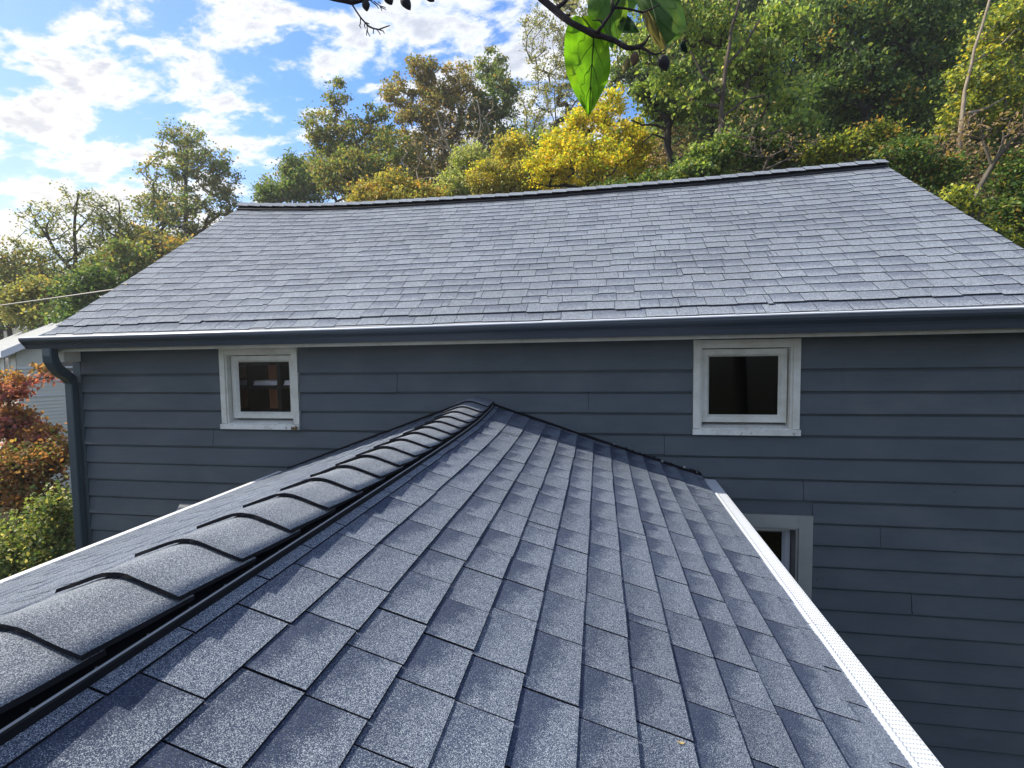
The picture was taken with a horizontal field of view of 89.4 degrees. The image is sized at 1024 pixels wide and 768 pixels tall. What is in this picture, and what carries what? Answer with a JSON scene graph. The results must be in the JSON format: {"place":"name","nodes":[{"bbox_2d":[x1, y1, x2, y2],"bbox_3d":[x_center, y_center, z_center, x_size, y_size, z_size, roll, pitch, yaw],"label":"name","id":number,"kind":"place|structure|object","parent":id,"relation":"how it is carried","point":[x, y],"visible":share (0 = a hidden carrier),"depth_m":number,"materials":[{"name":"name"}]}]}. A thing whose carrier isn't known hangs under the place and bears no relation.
{"place":"outdoors","nodes":[
{"label":"outdoors","id":0,"kind":"place"},
{"bbox_2d":[239,380,246,384],"bbox_3d":[-3.010,-0.018,5.768,0.300,0.048,0.260,0,4,10],"label":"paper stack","id":1,"kind":"object","parent":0,"point":[242,382],"visible":0.29,"depth_m":5.64,"materials":[{"name":"grey paper"}]},
{"bbox_2d":[0,0,862,328],"label":"sky","id":2,"kind":"structure","parent":0,"point":[85,85],"materials":[{"name":"blue"}]},
{"bbox_2d":[0,52,1023,561],"bbox_3d":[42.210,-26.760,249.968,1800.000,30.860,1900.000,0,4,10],"label":"ground","id":3,"kind":"structure","parent":0,"point":[776,548],"depth_m":17.52,"materials":[{"name":"green plant"}]},
{"bbox_2d":[0,275,25,339],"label":"tree","id":4,"kind":"object","parent":3,"relation":"on","point":[3,327],"visible":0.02,"depth_m":29.92,"materials":[{"name":"green plant"}]},
{"bbox_2d":[0,230,53,336],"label":"tree","id":5,"kind":"object","parent":3,"relation":"on","point":[10,268],"visible":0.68,"depth_m":25.13,"materials":[{"name":"green plant"}]},
{"bbox_2d":[0,272,64,332],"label":"tree","id":6,"kind":"object","parent":3,"relation":"on","point":[23,315],"visible":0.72,"depth_m":21.59,"materials":[{"name":"green plant"}]},
{"bbox_2d":[0,362,66,531],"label":"dogwood tree","id":7,"kind":"object","parent":3,"relation":"on","point":[19,423],"visible":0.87,"depth_m":8.37,"materials":[{"name":"red plant"}]},
{"bbox_2d":[2,259,66,297],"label":"tree","id":8,"kind":"object","parent":3,"relation":"on","point":[38,273],"visible":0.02,"depth_m":62.28,"materials":[{"name":"green plant"}]},
{"bbox_2d":[0,428,70,526],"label":"dogwood tree","id":9,"kind":"object","parent":3,"relation":"on","point":[22,468],"visible":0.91,"depth_m":7.95,"materials":[{"name":"orange plant"}]},
{"bbox_2d":[0,320,72,492],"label":"neighbour house","id":10,"kind":"structure","parent":3,"relation":"on","point":[50,399],"depth_m":16.66,"materials":[{"name":"beige"}]},
{"bbox_2d":[3,346,10,375],"bbox_3d":[-16.690,-0.731,17.085,1.021,1.020,0.551,0,4,13],"label":"window","id":11,"kind":"structure","parent":10,"relation":"in","point":[6,360],"depth_m":17.05,"materials":[{"name":"white metal"}]},
{"bbox_2d":[61,362,72,372],"bbox_3d":[-14.405,-0.791,17.143,0.577,0.870,0.953,0,4,10],"label":"window","id":12,"kind":"structure","parent":10,"relation":"in","point":[63,363],"depth_m":16.96,"materials":[{"name":"white metal"}]},
{"bbox_2d":[0,475,74,579],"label":"shrub","id":13,"kind":"object","parent":3,"relation":"on","point":[41,537],"visible":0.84,"depth_m":7.21,"materials":[{"name":"green plant"}]},
{"bbox_2d":[3,179,113,278],"bbox_3d":[-23.547,-3.646,27.375,5.210,13.744,3.715,0,4,10],"label":"tree","id":14,"kind":"object","parent":3,"relation":"on","point":[46,234],"visible":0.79,"depth_m":26.88,"materials":[{"name":"green plant"}]},
{"bbox_2d":[44,252,93,297],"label":"tree","id":15,"kind":"object","parent":3,"relation":"on","point":[61,267],"visible":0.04,"depth_m":63.59,"materials":[{"name":"green plant"}]},
{"bbox_2d":[33,258,128,328],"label":"tree","id":16,"kind":"object","parent":3,"relation":"on","point":[79,281],"visible":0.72,"depth_m":19.55,"materials":[{"name":"green plant"}]},
{"bbox_2d":[57,231,160,282],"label":"tree","id":17,"kind":"object","parent":3,"relation":"on","point":[126,256],"visible":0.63,"depth_m":23.59,"materials":[{"name":"green plant"}]},
{"bbox_2d":[69,191,151,262],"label":"tree","id":18,"kind":"object","parent":3,"relation":"on","point":[103,222],"visible":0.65,"depth_m":26.66,"materials":[{"name":"green plant"}]},
{"bbox_2d":[103,219,193,262],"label":"tree","id":19,"kind":"object","parent":3,"relation":"on","point":[163,245],"visible":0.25,"depth_m":29.47,"materials":[{"name":"plant"}]},
{"bbox_2d":[120,117,245,245],"bbox_3d":[-22.763,-8.380,36.489,8.147,20.563,5.543,1,4,21],"label":"tree","id":20,"kind":"object","parent":3,"relation":"on","point":[156,209],"visible":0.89,"depth_m":35.46,"materials":[{"name":"green plant"}]},
{"bbox_2d":[248,147,327,202],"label":"tree","id":21,"kind":"object","parent":3,"relation":"on","point":[296,175],"visible":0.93,"depth_m":32.44,"materials":[{"name":"green plant"}]},
{"bbox_2d":[251,142,357,202],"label":"tree","id":22,"kind":"object","parent":3,"relation":"on","point":[327,196],"visible":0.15,"depth_m":39.76,"materials":[{"name":"green plant"}]},
{"bbox_2d":[294,75,425,200],"bbox_3d":[-8.679,-9.238,29.532,7.589,17.222,5.706,0,4,10],"label":"tree","id":23,"kind":"object","parent":3,"relation":"on","point":[340,154],"visible":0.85,"depth_m":29.20,"materials":[{"name":"green plant"}]},
{"bbox_2d":[339,163,449,201],"bbox_3d":[-4.471,-3.120,20.095,4.196,10.730,3.086,-2,4,-15],"label":"shrub","id":24,"kind":"object","parent":3,"relation":"on","point":[398,186],"visible":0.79,"depth_m":19.76,"materials":[{"name":"yellow plant"}]},
{"bbox_2d":[376,52,483,194],"bbox_3d":[-4.802,-12.052,32.379,6.769,16.466,5.144,-2,4,-18],"label":"tree","id":25,"kind":"object","parent":3,"relation":"on","point":[445,97],"visible":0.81,"depth_m":31.62,"materials":[{"name":"green plant"}]},
{"bbox_2d":[417,140,470,194],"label":"tree","id":26,"kind":"object","parent":3,"relation":"on","point":[441,156],"visible":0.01,"depth_m":37.75,"materials":[{"name":"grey plant"}]},
{"bbox_2d":[400,88,499,194],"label":"bare tree","id":27,"kind":"object","parent":3,"relation":"on","point":[447,144],"visible":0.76,"depth_m":22.96,"materials":[{"name":"plant"}]},
{"bbox_2d":[422,131,509,196],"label":"tree","id":28,"kind":"object","parent":3,"relation":"on","point":[464,157],"visible":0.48,"depth_m":20.66,"materials":[{"name":"green plant"}]},
{"bbox_2d":[0,396,943,767],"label":"house extension","id":29,"kind":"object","parent":3,"relation":"on","point":[474,582],"visible":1,"depth_m":1.52,"materials":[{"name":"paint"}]},
{"bbox_2d":[455,44,528,190],"bbox_3d":[-1.304,-13.972,32.937,4.680,15.443,4.620,-2,4,-24],"label":"tree","id":30,"kind":"object","parent":3,"relation":"on","point":[506,90],"visible":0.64,"depth_m":32.35,"materials":[{"name":"green plant"}]},
{"bbox_2d":[457,128,555,194],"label":"tree","id":31,"kind":"object","parent":3,"relation":"on","point":[500,177],"visible":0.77,"depth_m":17.95,"materials":[{"name":"yellow plant"}]},
{"bbox_2d":[330,0,687,115],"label":"overhanging tree","id":32,"kind":"object","parent":3,"relation":"on","point":[596,33],"visible":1,"depth_m":1.29,"materials":[{"name":"green plant"}]},
{"bbox_2d":[18,159,1023,767],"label":"house","id":33,"kind":"structure","parent":3,"relation":"on","point":[816,373],"depth_m":4.66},
{"bbox_2d":[0,289,111,305],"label":"utility cable","id":34,"kind":"object","parent":33,"relation":"attached to","point":[56,297],"visible":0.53,"depth_m":12.83,"materials":[{"name":"black rubber"}]},
{"bbox_2d":[218,347,300,430],"bbox_3d":[-2.516,0.044,5.217,0.864,0.822,0.227,0,4,10],"label":"window","id":35,"kind":"structure","parent":33,"relation":"in","point":[232,416],"depth_m":5.21,"materials":[{"name":"white paint"}]},
{"bbox_2d":[237,354,290,411],"bbox_3d":[-2.603,0.232,5.741,1.250,1.295,0.350,0,4,10],"label":"shelf unit","id":36,"kind":"object","parent":33,"relation":"on","point":[264,398],"visible":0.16,"depth_m":5.66,"materials":[{"name":"brown wood"}]},
{"bbox_2d":[253,379,276,384],"bbox_3d":[-2.645,-0.019,5.707,0.280,0.048,0.260,0,4,10],"label":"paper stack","id":37,"kind":"object","parent":36,"relation":"on","point":[267,382],"visible":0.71,"depth_m":5.59,"materials":[{"name":"white paper"}]},
{"bbox_2d":[692,338,800,435],"bbox_3d":[1.999,0.024,4.466,0.864,0.815,0.201,0,4,10],"label":"window","id":38,"kind":"structure","parent":33,"relation":"in","point":[786,422],"depth_m":4.42,"materials":[{"name":"white paint"}]},
{"bbox_2d":[742,513,812,600],"bbox_3d":[2.098,1.853,4.577,0.956,1.480,0.179,0,4,10],"label":"window","id":39,"kind":"structure","parent":33,"relation":"in","point":[797,530],"depth_m":4.41,"materials":[{"name":"beige paint"}]},
{"bbox_2d":[484,121,591,181],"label":"tree","id":40,"kind":"object","parent":3,"relation":"on","point":[535,135],"visible":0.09,"depth_m":34.80,"materials":[{"name":"yellow plant"}]},
{"bbox_2d":[509,0,588,188],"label":"tree","id":41,"kind":"object","parent":3,"relation":"on","point":[570,6],"visible":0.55,"depth_m":36.72,"materials":[{"name":"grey plant"}]},
{"bbox_2d":[517,81,675,190],"bbox_3d":[2.781,-4.514,16.825,5.138,10.595,2.981,0,4,10],"label":"tree","id":42,"kind":"object","parent":3,"relation":"on","point":[630,152],"visible":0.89,"depth_m":16.49,"materials":[{"name":"yellow plant"}]},
{"bbox_2d":[585,157,682,186],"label":"shrub","id":43,"kind":"object","parent":3,"relation":"on","point":[647,175],"visible":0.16,"depth_m":13.42,"materials":[{"name":"green plant"}]},
{"bbox_2d":[626,76,704,165],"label":"tree","id":44,"kind":"object","parent":3,"relation":"on","point":[659,107],"visible":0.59,"depth_m":14.54,"materials":[{"name":"green plant"}]},
{"bbox_2d":[603,0,734,170],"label":"tree","id":45,"kind":"object","parent":3,"relation":"on","point":[629,76],"visible":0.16,"depth_m":25.28,"materials":[{"name":"green plant"}]},
{"bbox_2d":[643,117,707,172],"bbox_3d":[4.931,-3.702,15.537,2.381,8.204,1.480,0,4,10],"label":"dead shrub","id":46,"kind":"object","parent":3,"relation":"on","point":[658,157],"visible":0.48,"depth_m":15.28,"materials":[{"name":"plant"}]},
{"bbox_2d":[658,121,768,179],"bbox_3d":[4.768,-2.154,12.814,2.442,8.249,1.654,-1,4,-9],"label":"shrub","id":47,"kind":"object","parent":3,"relation":"on","point":[710,158],"visible":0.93,"depth_m":12.32,"materials":[{"name":"green plant"}]},
{"bbox_2d":[642,19,787,173],"bbox_3d":[9.534,-12.433,25.263,6.695,10.167,6.518,-1,4,-7],"label":"tree","id":48,"kind":"object","parent":3,"relation":"on","point":[710,121],"visible":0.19,"depth_m":24.40,"materials":[{"name":"green plant"}]},
{"bbox_2d":[615,0,832,170],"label":"paulownia tree","id":49,"kind":"object","parent":3,"relation":"on","point":[765,39],"visible":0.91,"depth_m":13.47,"materials":[{"name":"green plant"}]},
{"bbox_2d":[695,0,771,174],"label":"tree","id":50,"kind":"object","parent":3,"relation":"on","point":[752,6],"visible":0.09,"depth_m":27.23,"materials":[{"name":"green plant"}]},
{"bbox_2d":[721,100,820,170],"bbox_3d":[6.009,-2.397,12.093,2.263,8.338,1.251,0,4,10],"label":"dead shrub","id":51,"kind":"object","parent":3,"relation":"on","point":[761,155],"visible":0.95,"depth_m":11.88,"materials":[{"name":"plant"}]},
{"bbox_2d":[719,0,837,168],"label":"tree","id":52,"kind":"object","parent":3,"relation":"on","point":[791,65],"visible":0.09,"depth_m":26.13,"materials":[{"name":"green plant"}]},
{"bbox_2d":[725,113,840,172],"bbox_3d":[7.360,-3.789,14.780,3.784,7.345,2.345,0,4,10],"label":"shrub","id":53,"kind":"object","parent":3,"relation":"on","point":[782,155],"visible":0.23,"depth_m":14.28,"materials":[{"name":"green plant"}]},
{"bbox_2d":[752,50,892,169],"bbox_3d":[13.896,-12.363,23.432,7.180,6.460,5.366,0,4,10],"label":"tree","id":54,"kind":"object","parent":3,"relation":"on","point":[838,128],"visible":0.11,"depth_m":23.03,"materials":[{"name":"green plant"}]},
{"bbox_2d":[626,53,1023,234],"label":"undergrowth","id":55,"kind":"object","parent":3,"relation":"on","point":[928,133],"visible":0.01,"depth_m":19.87,"materials":[{"name":"green plant"}]},
{"bbox_2d":[791,0,883,66],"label":"tree","id":56,"kind":"object","parent":3,"relation":"on","point":[828,25],"visible":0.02,"depth_m":29.52,"materials":[{"name":"green plant"}]},
{"bbox_2d":[790,109,915,165],"bbox_3d":[8.606,-3.338,13.153,3.081,6.957,1.688,-1,4,-3],"label":"shrub","id":57,"kind":"object","parent":3,"relation":"on","point":[831,149],"visible":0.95,"depth_m":12.78,"materials":[{"name":"green plant"}]},
{"bbox_2d":[776,0,996,162],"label":"tree","id":58,"kind":"object","parent":3,"relation":"on","point":[891,32],"visible":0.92,"depth_m":18.39,"materials":[{"name":"green plant"}]},
{"bbox_2d":[849,0,923,71],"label":"tree","id":59,"kind":"object","parent":3,"relation":"on","point":[874,27],"depth_m":28.72,"materials":[{"name":"green plant"}]},
{"bbox_2d":[863,127,989,196],"bbox_3d":[9.129,-2.503,11.656,2.347,6.306,1.410,0,4,10],"label":"sumac shrub","id":60,"kind":"object","parent":3,"relation":"on","point":[928,174],"visible":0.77,"depth_m":11.30,"materials":[{"name":"green plant"}]},
{"bbox_2d":[881,11,1023,149],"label":"tree","id":61,"kind":"object","parent":3,"relation":"on","point":[926,124],"visible":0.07,"depth_m":21.09,"materials":[{"name":"green plant"}]},
{"bbox_2d":[904,0,1014,72],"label":"tree","id":62,"kind":"object","parent":3,"relation":"on","point":[974,10],"visible":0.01,"depth_m":23.31,"materials":[{"name":"green plant"}]},
{"bbox_2d":[924,119,1001,217],"bbox_3d":[11.049,-3.632,12.722,2.139,5.387,1.646,0,4,10],"label":"dead shrub","id":63,"kind":"object","parent":3,"relation":"on","point":[957,134],"visible":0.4,"depth_m":12.42,"materials":[{"name":"brown plant"}]},
{"bbox_2d":[922,66,1023,176],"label":"tree","id":64,"kind":"object","parent":3,"relation":"on","point":[992,144],"visible":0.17,"depth_m":18.14,"materials":[{"name":"green plant"}]},
{"bbox_2d":[925,0,1023,203],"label":"tree","id":65,"kind":"object","parent":3,"relation":"on","point":[1003,21],"visible":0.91,"depth_m":14.38,"materials":[{"name":"green plant"}]},
{"bbox_2d":[935,178,1023,247],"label":"shrub","id":66,"kind":"object","parent":3,"relation":"on","point":[960,192],"visible":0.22,"depth_m":9.85,"materials":[{"name":"green plant"}]},
{"bbox_2d":[950,102,1023,215],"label":"leaning tree","id":67,"kind":"object","parent":3,"relation":"on","point":[990,168],"visible":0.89,"depth_m":10.47,"materials":[{"name":"brown plant"}]},
{"bbox_2d":[978,142,1023,239],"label":"vine shrub","id":68,"kind":"object","parent":3,"relation":"on","point":[1009,187],"visible":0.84,"depth_m":10.37,"materials":[{"name":"green plant"}]},
{"bbox_2d":[978,134,1023,222],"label":"leaning tree","id":69,"kind":"object","parent":3,"relation":"on","point":[985,213],"visible":0.14,"depth_m":11.38,"materials":[{"name":"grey plant"}]},
{"bbox_2d":[994,24,1023,72],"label":"tree","id":70,"kind":"object","parent":3,"relation":"on","point":[1021,57],"visible":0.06,"depth_m":22.36,"materials":[{"name":"green plant"}]}
]}

